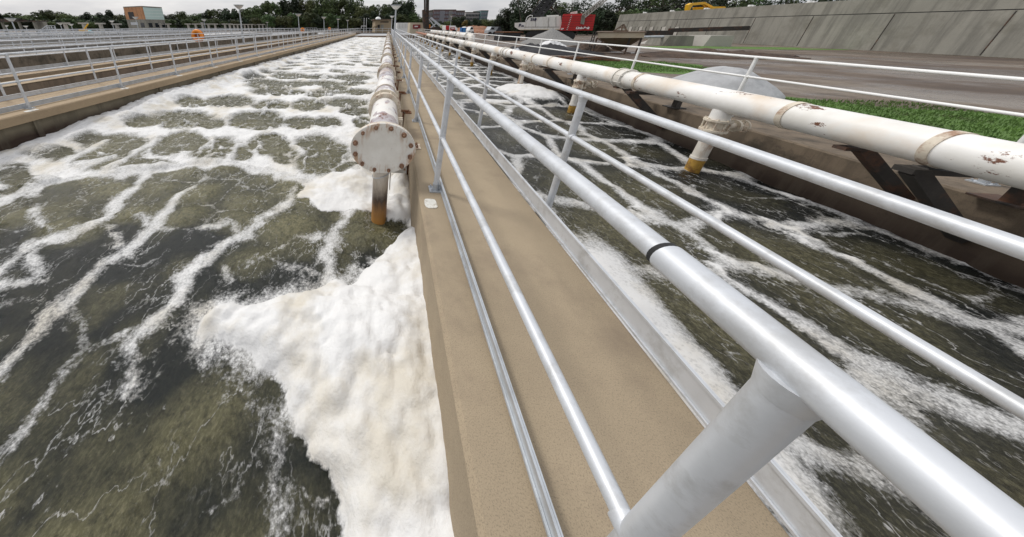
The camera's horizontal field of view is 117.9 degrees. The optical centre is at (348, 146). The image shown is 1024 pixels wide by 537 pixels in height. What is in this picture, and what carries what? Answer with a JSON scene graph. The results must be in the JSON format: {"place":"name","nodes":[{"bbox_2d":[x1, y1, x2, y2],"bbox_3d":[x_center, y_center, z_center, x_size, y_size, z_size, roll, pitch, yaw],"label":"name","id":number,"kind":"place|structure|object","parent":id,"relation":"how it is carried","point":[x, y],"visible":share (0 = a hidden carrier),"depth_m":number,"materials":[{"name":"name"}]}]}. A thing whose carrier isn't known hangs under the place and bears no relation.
{"place":"outdoors","nodes":[
{"label":"outdoors","id":0,"kind":"place"},
{"bbox_2d":[0,32,297,76],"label":"deck","id":1,"kind":"structure","parent":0,"point":[105,48],"depth_m":24.15,"materials":[{"name":"concrete"}]},
{"bbox_2d":[0,19,48,34],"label":"gantry","id":2,"kind":"object","parent":1,"relation":"on","point":[18,21],"visible":0.75,"depth_m":47.93,"materials":[{"name":"metal"}]},
{"bbox_2d":[0,28,165,36],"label":"handrail","id":3,"kind":"object","parent":1,"relation":"on","point":[72,34],"visible":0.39,"depth_m":52.48,"materials":[{"name":"metal"}]},
{"bbox_2d":[1,28,178,36],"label":"handrail","id":4,"kind":"object","parent":1,"relation":"on","point":[101,30],"visible":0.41,"depth_m":51.90,"materials":[{"name":"metal"}]},
{"bbox_2d":[0,28,217,39],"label":"handrail","id":5,"kind":"object","parent":1,"relation":"on","point":[92,36],"visible":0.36,"depth_m":42.44,"materials":[{"name":"metal"}]},
{"bbox_2d":[0,28,235,40],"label":"handrail","id":6,"kind":"object","parent":1,"relation":"on","point":[108,33],"visible":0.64,"depth_m":41.28,"materials":[{"name":"metal"}]},
{"bbox_2d":[0,28,267,40],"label":"handrail","id":7,"kind":"object","parent":1,"relation":"on","point":[114,30],"visible":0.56,"depth_m":31.52,"materials":[{"name":"metal"}]},
{"bbox_2d":[1,28,278,47],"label":"handrail","id":8,"kind":"object","parent":1,"relation":"on","point":[119,34],"visible":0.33,"depth_m":27.43,"materials":[{"name":"metal"}]},
{"bbox_2d":[0,28,305,54],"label":"handrail","id":9,"kind":"object","parent":1,"relation":"on","point":[115,39],"visible":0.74,"depth_m":20.89,"materials":[{"name":"metal"}]},
{"bbox_2d":[191,29,203,41],"bbox_3d":[-11.037,-8.070,20.812,0.900,0.900,0.295,0,23,0],"label":"lifebuoy","id":10,"kind":"object","parent":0,"point":[196,31],"visible":0.78,"depth_m":20.70,"materials":[{"name":"orange plastic"}]},
{"bbox_2d":[0,37,453,536],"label":"water","id":11,"kind":"structure","parent":0,"point":[213,318],"depth_m":2.11,"materials":[{"name":"liquid"}]},
{"bbox_2d":[0,35,354,150],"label":"tank wall","id":12,"kind":"structure","parent":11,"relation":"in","point":[13,136],"depth_m":6.28,"materials":[{"name":"concrete"}]},
{"bbox_2d":[0,33,357,129],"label":"walkway","id":13,"kind":"structure","parent":12,"relation":"on","point":[13,118],"depth_m":7.45,"materials":[{"name":"concrete"}]},
{"bbox_2d":[0,28,355,101],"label":"handrail","id":14,"kind":"object","parent":13,"relation":"on","point":[4,97],"visible":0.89,"depth_m":8.73,"materials":[{"name":"metal"}]},
{"bbox_2d":[0,28,360,113],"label":"handrail","id":15,"kind":"object","parent":13,"relation":"on","point":[27,104],"visible":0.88,"depth_m":7.36,"materials":[{"name":"metal"}]},
{"bbox_2d":[371,17,392,32],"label":"pump house","id":16,"kind":"structure","parent":0,"point":[379,23],"depth_m":71.81,"materials":[{"name":"beige concrete"}]},
{"bbox_2d":[0,0,839,35],"label":"sky","id":17,"kind":"structure","parent":0,"point":[25,7],"materials":[{"name":"white"}]},
{"bbox_2d":[429,9,455,22],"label":"apartment building","id":18,"kind":"structure","parent":0,"point":[443,15],"depth_m":272.01,"materials":[{"name":"concrete"}]},
{"bbox_2d":[0,30,1023,112],"bbox_3d":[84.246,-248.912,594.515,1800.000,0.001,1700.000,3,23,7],"label":"ground","id":19,"kind":"structure","parent":0,"point":[1005,95],"depth_m":9.85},
{"bbox_2d":[34,10,55,19],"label":"broadleaf tree","id":20,"kind":"object","parent":19,"relation":"on","point":[48,14],"visible":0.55,"depth_m":115.62,"materials":[{"name":"green plant"}]},
{"bbox_2d":[61,18,76,30],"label":"broadleaf tree","id":21,"kind":"object","parent":19,"relation":"on","point":[71,21],"visible":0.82,"depth_m":99.91,"materials":[{"name":"green plant"}]},
{"bbox_2d":[0,32,190,44],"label":"tank wall","id":22,"kind":"structure","parent":19,"relation":"on","point":[39,41],"depth_m":48.17,"materials":[{"name":"concrete"}]},
{"bbox_2d":[1,18,250,29],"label":"undergrowth","id":23,"kind":"object","parent":19,"relation":"on","point":[121,21],"visible":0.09,"depth_m":111.12,"materials":[{"name":"green plant"}]},
{"bbox_2d":[0,32,270,52],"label":"tank wall","id":24,"kind":"structure","parent":19,"relation":"on","point":[21,50],"depth_m":29.98,"materials":[{"name":"concrete"}]},
{"bbox_2d":[123,6,166,31],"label":"tower building","id":25,"kind":"structure","parent":19,"relation":"on","point":[150,17],"depth_m":78.87,"materials":[{"name":"orange concrete"}]},
{"bbox_2d":[0,32,316,69],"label":"tank wall","id":26,"kind":"structure","parent":19,"relation":"on","point":[25,61],"depth_m":18.46,"materials":[{"name":"concrete"}]},
{"bbox_2d":[0,28,313,56],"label":"handrail","id":27,"kind":"object","parent":26,"relation":"on","point":[119,41],"visible":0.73,"depth_m":19.07,"materials":[{"name":"metal"}]},
{"bbox_2d":[0,33,338,81],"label":"tank wall","id":28,"kind":"structure","parent":19,"relation":"on","point":[6,78],"depth_m":12.46,"materials":[{"name":"concrete"}]},
{"bbox_2d":[0,28,337,73],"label":"handrail","id":29,"kind":"object","parent":28,"relation":"on","point":[20,69],"visible":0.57,"depth_m":13.48,"materials":[{"name":"metal"}]},
{"bbox_2d":[0,33,347,96],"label":"tank wall","id":30,"kind":"structure","parent":19,"relation":"on","point":[13,88],"depth_m":10.71,"materials":[{"name":"concrete"}]},
{"bbox_2d":[174,11,187,19],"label":"broadleaf tree","id":31,"kind":"object","parent":19,"relation":"on","point":[183,14],"visible":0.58,"depth_m":120.10,"materials":[{"name":"green plant"}]},
{"bbox_2d":[207,9,221,18],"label":"broadleaf tree","id":32,"kind":"object","parent":19,"relation":"on","point":[214,13],"visible":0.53,"depth_m":125.88,"materials":[{"name":"green plant"}]},
{"bbox_2d":[217,8,234,20],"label":"broadleaf tree","id":33,"kind":"object","parent":19,"relation":"on","point":[225,14],"visible":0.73,"depth_m":125.23,"materials":[{"name":"green plant"}]},
{"bbox_2d":[241,7,252,19],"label":"broadleaf tree","id":34,"kind":"object","parent":19,"relation":"on","point":[247,14],"visible":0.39,"depth_m":116.50,"materials":[{"name":"green plant"}]},
{"bbox_2d":[250,5,265,18],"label":"broadleaf tree","id":35,"kind":"object","parent":19,"relation":"on","point":[257,13],"visible":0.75,"depth_m":97.18,"materials":[{"name":"green plant"}]},
{"bbox_2d":[260,0,272,15],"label":"broadleaf tree","id":36,"kind":"object","parent":19,"relation":"on","point":[266,5],"visible":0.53,"depth_m":98.79,"materials":[{"name":"green plant"}]},
{"bbox_2d":[260,14,275,31],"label":"broadleaf tree","id":37,"kind":"object","parent":19,"relation":"on","point":[265,18],"visible":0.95,"depth_m":85.49,"materials":[{"name":"green plant"}]},
{"bbox_2d":[269,1,282,16],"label":"broadleaf tree","id":38,"kind":"object","parent":19,"relation":"on","point":[275,7],"visible":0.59,"depth_m":108.10,"materials":[{"name":"green plant"}]},
{"bbox_2d":[275,15,292,31],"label":"broadleaf tree","id":39,"kind":"object","parent":19,"relation":"on","point":[283,21],"visible":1,"depth_m":87.10,"materials":[{"name":"green plant"}]},
{"bbox_2d":[278,0,291,16],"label":"broadleaf tree","id":40,"kind":"object","parent":19,"relation":"on","point":[283,12],"visible":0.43,"depth_m":108.69,"materials":[{"name":"green plant"}]},
{"bbox_2d":[287,12,297,30],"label":"broadleaf tree","id":41,"kind":"object","parent":19,"relation":"on","point":[294,20],"visible":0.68,"depth_m":89.67,"materials":[{"name":"green plant"}]},
{"bbox_2d":[284,0,303,16],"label":"broadleaf tree","id":42,"kind":"object","parent":19,"relation":"on","point":[292,6],"visible":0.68,"depth_m":106.23,"materials":[{"name":"green plant"}]},
{"bbox_2d":[302,12,317,31],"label":"broadleaf tree","id":43,"kind":"object","parent":19,"relation":"on","point":[308,17],"visible":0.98,"depth_m":85.78,"materials":[{"name":"green plant"}]},
{"bbox_2d":[305,0,315,14],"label":"broadleaf tree","id":44,"kind":"object","parent":19,"relation":"on","point":[309,10],"visible":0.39,"depth_m":105.57,"materials":[{"name":"green plant"}]},
{"bbox_2d":[311,15,324,29],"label":"broadleaf tree","id":45,"kind":"object","parent":19,"relation":"on","point":[319,20],"visible":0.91,"depth_m":86.26,"materials":[{"name":"green plant"}]},
{"bbox_2d":[312,0,334,16],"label":"broadleaf tree","id":46,"kind":"object","parent":19,"relation":"on","point":[325,6],"visible":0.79,"depth_m":97.09,"materials":[{"name":"green plant"}]},
{"bbox_2d":[322,13,334,31],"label":"broadleaf tree","id":47,"kind":"object","parent":19,"relation":"on","point":[329,17],"visible":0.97,"depth_m":86.00,"materials":[{"name":"green plant"}]},
{"bbox_2d":[331,0,342,17],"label":"broadleaf tree","id":48,"kind":"object","parent":19,"relation":"on","point":[336,9],"visible":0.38,"depth_m":107.53,"materials":[{"name":"green plant"}]},
{"bbox_2d":[254,18,420,32],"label":"undergrowth","id":49,"kind":"object","parent":19,"relation":"on","point":[325,28],"visible":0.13,"depth_m":96.38,"materials":[{"name":"green plant"}]},
{"bbox_2d":[337,0,350,15],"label":"broadleaf tree","id":50,"kind":"object","parent":19,"relation":"on","point":[341,4],"visible":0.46,"depth_m":105.53,"materials":[{"name":"green plant"}]},
{"bbox_2d":[339,15,349,28],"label":"broadleaf tree","id":51,"kind":"object","parent":19,"relation":"on","point":[343,18],"visible":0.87,"depth_m":87.90,"materials":[{"name":"green plant"}]},
{"bbox_2d":[344,0,364,18],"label":"broadleaf tree","id":52,"kind":"object","parent":19,"relation":"on","point":[351,7],"visible":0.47,"depth_m":100.75,"materials":[{"name":"green plant"}]},
{"bbox_2d":[348,18,362,30],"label":"broadleaf tree","id":53,"kind":"object","parent":19,"relation":"on","point":[355,22],"visible":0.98,"depth_m":87.52,"materials":[{"name":"green plant"}]},
{"bbox_2d":[353,5,373,18],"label":"broadleaf tree","id":54,"kind":"object","parent":19,"relation":"on","point":[361,11],"visible":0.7,"depth_m":97.70,"materials":[{"name":"green plant"}]},
{"bbox_2d":[358,13,370,29],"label":"broadleaf tree","id":55,"kind":"object","parent":19,"relation":"on","point":[363,19],"visible":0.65,"depth_m":92.63,"materials":[{"name":"green plant"}]},
{"bbox_2d":[368,11,381,27],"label":"broadleaf tree","id":56,"kind":"object","parent":19,"relation":"on","point":[373,15],"visible":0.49,"depth_m":85.25,"materials":[{"name":"green plant"}]},
{"bbox_2d":[379,4,392,18],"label":"broadleaf tree","id":57,"kind":"object","parent":19,"relation":"on","point":[385,9],"visible":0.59,"depth_m":97.67,"materials":[{"name":"green plant"}]},
{"bbox_2d":[393,1,409,22],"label":"broadleaf tree","id":58,"kind":"object","parent":19,"relation":"on","point":[402,10],"visible":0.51,"depth_m":88.08,"materials":[{"name":"green plant"}]},
{"bbox_2d":[396,23,407,32],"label":"shipping container","id":59,"kind":"object","parent":19,"relation":"on","point":[402,27],"visible":0.73,"depth_m":68.30,"materials":[{"name":"metal"}]},
{"bbox_2d":[404,0,416,14],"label":"broadleaf tree","id":60,"kind":"object","parent":19,"relation":"on","point":[409,4],"visible":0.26,"depth_m":89.24,"materials":[{"name":"green plant"}]},
{"bbox_2d":[405,13,419,22],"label":"broadleaf tree","id":61,"kind":"object","parent":19,"relation":"on","point":[413,18],"visible":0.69,"depth_m":88.34,"materials":[{"name":"green plant"}]},
{"bbox_2d":[407,23,424,33],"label":"site office","id":62,"kind":"structure","parent":19,"relation":"on","point":[413,28],"depth_m":61.07,"materials":[{"name":"beige paint"}]},
{"bbox_2d":[430,30,474,41],"bbox_3d":[11.679,-13.376,34.270,0.600,1.074,24.250,3,23,7],"label":"elbow pipe","id":63,"kind":"object","parent":19,"relation":"on","point":[469,34],"visible":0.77,"depth_m":27.72,"materials":[{"name":"metal"}]},
{"bbox_2d":[432,25,486,33],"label":"clay bank","id":64,"kind":"structure","parent":19,"relation":"on","point":[479,29],"depth_m":60.17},
{"bbox_2d":[422,0,441,29],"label":"drill rig","id":65,"kind":"object","parent":64,"relation":"on","point":[425,17],"visible":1,"depth_m":58.44,"materials":[{"name":"metal"}]},
{"bbox_2d":[464,12,479,20],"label":"apartment building","id":66,"kind":"structure","parent":19,"relation":"on","point":[470,16],"depth_m":291.08,"materials":[{"name":"concrete"}]},
{"bbox_2d":[473,10,488,20],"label":"apartment building","id":67,"kind":"structure","parent":19,"relation":"on","point":[483,14],"depth_m":288.76,"materials":[{"name":"metal"}]},
{"bbox_2d":[491,14,503,27],"bbox_3d":[28.750,-23.402,54.621,2.190,3.782,2.598,0,23,0],"label":"woodland tree","id":68,"kind":"object","parent":19,"relation":"on","point":[499,21],"visible":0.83,"depth_m":54.12,"materials":[{"name":"green plant"}]},
{"bbox_2d":[501,8,512,30],"bbox_3d":[30.704,-23.963,54.771,3.550,4.718,2.992,-1,23,-1],"label":"woodland tree","id":69,"kind":"object","parent":19,"relation":"on","point":[507,14],"visible":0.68,"depth_m":54.35,"materials":[{"name":"green plant"}]},
{"bbox_2d":[494,31,522,40],"bbox_3d":[18.274,-12.645,32.652,2.148,0.944,2.200,0,23,0],"label":"skip container","id":70,"kind":"object","parent":19,"relation":"on","point":[509,33],"visible":0.93,"depth_m":31.82,"materials":[{"name":"metal"}]},
{"bbox_2d":[509,8,524,31],"bbox_3d":[30.997,-22.975,52.440,2.771,4.708,3.288,18,28,36],"label":"woodland tree","id":71,"kind":"object","parent":19,"relation":"on","point":[515,17],"visible":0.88,"depth_m":51.83,"materials":[{"name":"green plant"}]},
{"bbox_2d":[512,0,531,13],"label":"woodland tree","id":72,"kind":"object","parent":19,"relation":"on","point":[522,7],"visible":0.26,"depth_m":58.72,"materials":[{"name":"green plant"}]},
{"bbox_2d":[487,43,605,54],"bbox_3d":[11.790,-5.896,17.156,6.539,0.641,2.600,3,23,7],"label":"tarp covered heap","id":73,"kind":"object","parent":19,"relation":"on","point":[543,51],"visible":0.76,"depth_m":16.48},
{"bbox_2d":[520,28,577,44],"bbox_3d":[18.699,-10.178,26.336,4.883,1.403,4.800,3,23,7],"label":"gravel pile","id":74,"kind":"object","parent":19,"relation":"on","point":[553,34],"visible":0.87,"depth_m":25.51,"materials":[{"name":"gravel"}]},
{"bbox_2d":[492,18,610,33],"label":"undergrowth","id":75,"kind":"object","parent":19,"relation":"on","point":[581,32],"visible":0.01,"depth_m":57.95,"materials":[{"name":"green plant"}]},
{"bbox_2d":[515,0,606,39],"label":"crawler crane","id":76,"kind":"object","parent":19,"relation":"on","point":[566,25],"visible":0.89,"depth_m":30.32,"materials":[{"name":"red paint"},{"name":"dark steel"},{"name":"black rubber"}]},
{"bbox_2d":[547,55,620,61],"bbox_3d":[10.239,-4.200,13.600,4.791,0.216,1.543,3,23,7],"label":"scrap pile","id":77,"kind":"object","parent":19,"relation":"on","point":[587,58],"visible":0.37,"depth_m":13.17,"materials":[{"name":"metal"}]},
{"bbox_2d":[569,44,617,51],"bbox_3d":[15.873,-6.577,18.907,3.995,0.536,1.800,3,23,7],"label":"dirt heap","id":78,"kind":"object","parent":19,"relation":"on","point":[603,48],"visible":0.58,"depth_m":18.39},
{"bbox_2d":[584,7,604,34],"bbox_3d":[44.234,-22.724,51.727,3.442,4.800,2.901,16,27,33],"label":"woodland tree","id":79,"kind":"object","parent":19,"relation":"on","point":[598,17],"visible":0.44,"depth_m":50.94,"materials":[{"name":"green plant"}]},
{"bbox_2d":[597,2,615,11],"bbox_3d":[53.511,-26.651,59.336,3.162,6.156,4.485,7,24,16],"label":"woodland tree","id":80,"kind":"object","parent":19,"relation":"on","point":[605,7],"visible":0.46,"depth_m":58.51,"materials":[{"name":"green plant"}]},
{"bbox_2d":[598,9,619,30],"bbox_3d":[47.683,-22.630,52.011,3.604,4.399,3.038,-4,23,-10],"label":"woodland tree","id":81,"kind":"object","parent":19,"relation":"on","point":[610,17],"visible":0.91,"depth_m":51.53,"materials":[{"name":"green plant"}]},
{"bbox_2d":[588,31,645,53],"bbox_3d":[16.233,-6.318,17.286,2.278,1.241,2.832,19,30,38],"label":"hopper","id":82,"kind":"object","parent":19,"relation":"on","point":[628,38],"visible":0.81,"depth_m":16.53,"materials":[{"name":"beige paint"}]},
{"bbox_2d":[617,0,640,12],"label":"woodland tree","id":83,"kind":"object","parent":19,"relation":"on","point":[623,4],"visible":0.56,"depth_m":61.48,"materials":[{"name":"green plant"}]},
{"bbox_2d":[580,60,702,73],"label":"grass","id":84,"kind":"structure","parent":19,"relation":"on","point":[671,72],"depth_m":11.25,"materials":[{"name":"plant"}]},
{"bbox_2d":[639,30,673,35],"bbox_3d":[30.075,-11.022,27.910,2.600,0.600,1.000,0,23,0],"label":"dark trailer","id":85,"kind":"object","parent":19,"relation":"on","point":[655,32],"visible":0.48,"depth_m":27.43,"materials":[{"name":"metal"}]},
{"bbox_2d":[645,0,679,9],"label":"woodland tree","id":86,"kind":"object","parent":19,"relation":"on","point":[657,4],"visible":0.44,"depth_m":57.95,"materials":[{"name":"green plant"}]},
{"bbox_2d":[645,35,693,45],"bbox_3d":[27.489,-9.079,24.399,2.532,0.782,1.458,10,25,22],"label":"concrete pedestal","id":87,"kind":"object","parent":19,"relation":"on","point":[673,40],"visible":0.93,"depth_m":23.86,"materials":[{"name":"concrete"}]},
{"bbox_2d":[659,0,694,9],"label":"woodland tree","id":88,"kind":"object","parent":19,"relation":"on","point":[680,2],"visible":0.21,"depth_m":67.39,"materials":[{"name":"green plant"}]},
{"bbox_2d":[684,2,725,10],"bbox_3d":[56.535,-20.437,44.561,10.057,3.724,2.800,0,23,0],"label":"excavator arm","id":89,"kind":"object","parent":19,"relation":"on","point":[688,6],"visible":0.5,"depth_m":43.16},
{"bbox_2d":[689,35,734,46],"bbox_3d":[29.664,-8.715,23.485,1.450,0.821,2.256,0,23,0],"label":"concrete pedestal","id":90,"kind":"object","parent":19,"relation":"on","point":[715,40],"visible":0.86,"depth_m":22.88,"materials":[{"name":"concrete"}]},
{"bbox_2d":[617,48,810,59],"bbox_3d":[19.463,-5.040,15.336,8.239,0.478,3.200,3,23,7],"label":"dirt heap","id":91,"kind":"object","parent":19,"relation":"on","point":[667,54],"visible":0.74,"depth_m":14.73,"materials":[{"name":"soil"}]},
{"bbox_2d":[694,0,734,7],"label":"woodland tree","id":92,"kind":"object","parent":19,"relation":"on","point":[716,2],"visible":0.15,"depth_m":57.20,"materials":[{"name":"green plant"}]},
{"bbox_2d":[417,34,1023,287],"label":"tank wall","id":93,"kind":"structure","parent":19,"relation":"on","point":[819,153],"depth_m":3.72,"materials":[{"name":"concrete"}]},
{"bbox_2d":[416,32,1023,243],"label":"air pipe","id":94,"kind":"object","parent":93,"relation":"on","point":[931,150],"visible":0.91,"depth_m":3.08,"materials":[{"name":"metal"}]},
{"bbox_2d":[418,29,1023,186],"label":"handrail","id":95,"kind":"object","parent":93,"relation":"on","point":[939,72],"visible":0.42,"depth_m":4.01,"materials":[{"name":"metal"}]},
{"bbox_2d":[672,66,785,98],"bbox_3d":[8.937,-1.581,6.876,2.256,0.673,1.900,3,23,7],"label":"covered heap","id":96,"kind":"object","parent":19,"relation":"on","point":[759,86],"visible":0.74,"depth_m":6.46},
{"bbox_2d":[721,0,752,7],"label":"woodland tree","id":97,"kind":"object","parent":19,"relation":"on","point":[744,3],"visible":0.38,"depth_m":57.14,"materials":[{"name":"green plant"}]},
{"bbox_2d":[641,46,847,49],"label":"grass","id":98,"kind":"structure","parent":19,"relation":"on","point":[776,48],"depth_m":21.86,"materials":[{"name":"plant"}]},
{"bbox_2d":[750,0,786,5],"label":"woodland tree","id":99,"kind":"object","parent":19,"relation":"on","point":[768,2],"visible":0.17,"depth_m":70.12,"materials":[{"name":"green plant"}]},
{"bbox_2d":[615,0,1023,58],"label":"retaining wall","id":100,"kind":"structure","parent":19,"relation":"on","point":[988,28],"depth_m":19.05,"materials":[{"name":"grey concrete"}]},
{"bbox_2d":[668,26,750,31],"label":"steel beam","id":101,"kind":"structure","parent":100,"relation":"attached to","point":[729,28],"depth_m":26.11,"materials":[{"name":"metal"}]},
{"bbox_2d":[786,97,1023,141],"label":"grass","id":102,"kind":"structure","parent":19,"relation":"on","point":[1004,133],"depth_m":5.03,"materials":[{"name":"plant"}]},
{"bbox_2d":[390,34,789,536],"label":"walkway","id":103,"kind":"structure","parent":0,"point":[645,425],"depth_m":1.34,"materials":[{"name":"concrete"}]},
{"bbox_2d":[351,32,420,224],"bbox_3d":[4.239,-10.804,29.923,0.830,1.570,58.857,3,23,7],"label":"air pipe","id":104,"kind":"object","parent":103,"relation":"attached to","point":[383,144],"visible":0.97,"depth_m":3.12,"materials":[{"name":"metal"}]},
{"bbox_2d":[390,5,401,44],"bbox_3d":[3.910,-10.137,23.942,0.920,3.127,0.897,3,23,7],"label":"street lamp","id":105,"kind":"object","parent":103,"relation":"on","point":[395,7],"visible":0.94,"depth_m":23.59,"materials":[{"name":"metal"}]},
{"bbox_2d":[424,199,437,207],"bbox_3d":[0.754,0.524,2.610,0.112,0.004,0.152,3,23,7],"label":"paint patch","id":106,"kind":"object","parent":103,"relation":"on","point":[430,203],"visible":1,"depth_m":2.61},
{"bbox_2d":[391,29,1023,536],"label":"handrail","id":107,"kind":"object","parent":103,"relation":"on","point":[787,393],"visible":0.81,"depth_m":0.42,"materials":[{"name":"metal"}]},
{"bbox_2d":[396,29,1023,536],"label":"handrail","id":108,"kind":"object","parent":103,"relation":"on","point":[788,501],"visible":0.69,"depth_m":1.12,"materials":[{"name":"metal"}]},
{"bbox_2d":[403,38,1023,536],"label":"water","id":109,"kind":"structure","parent":0,"point":[967,314],"depth_m":2.48,"materials":[{"name":"liquid"}]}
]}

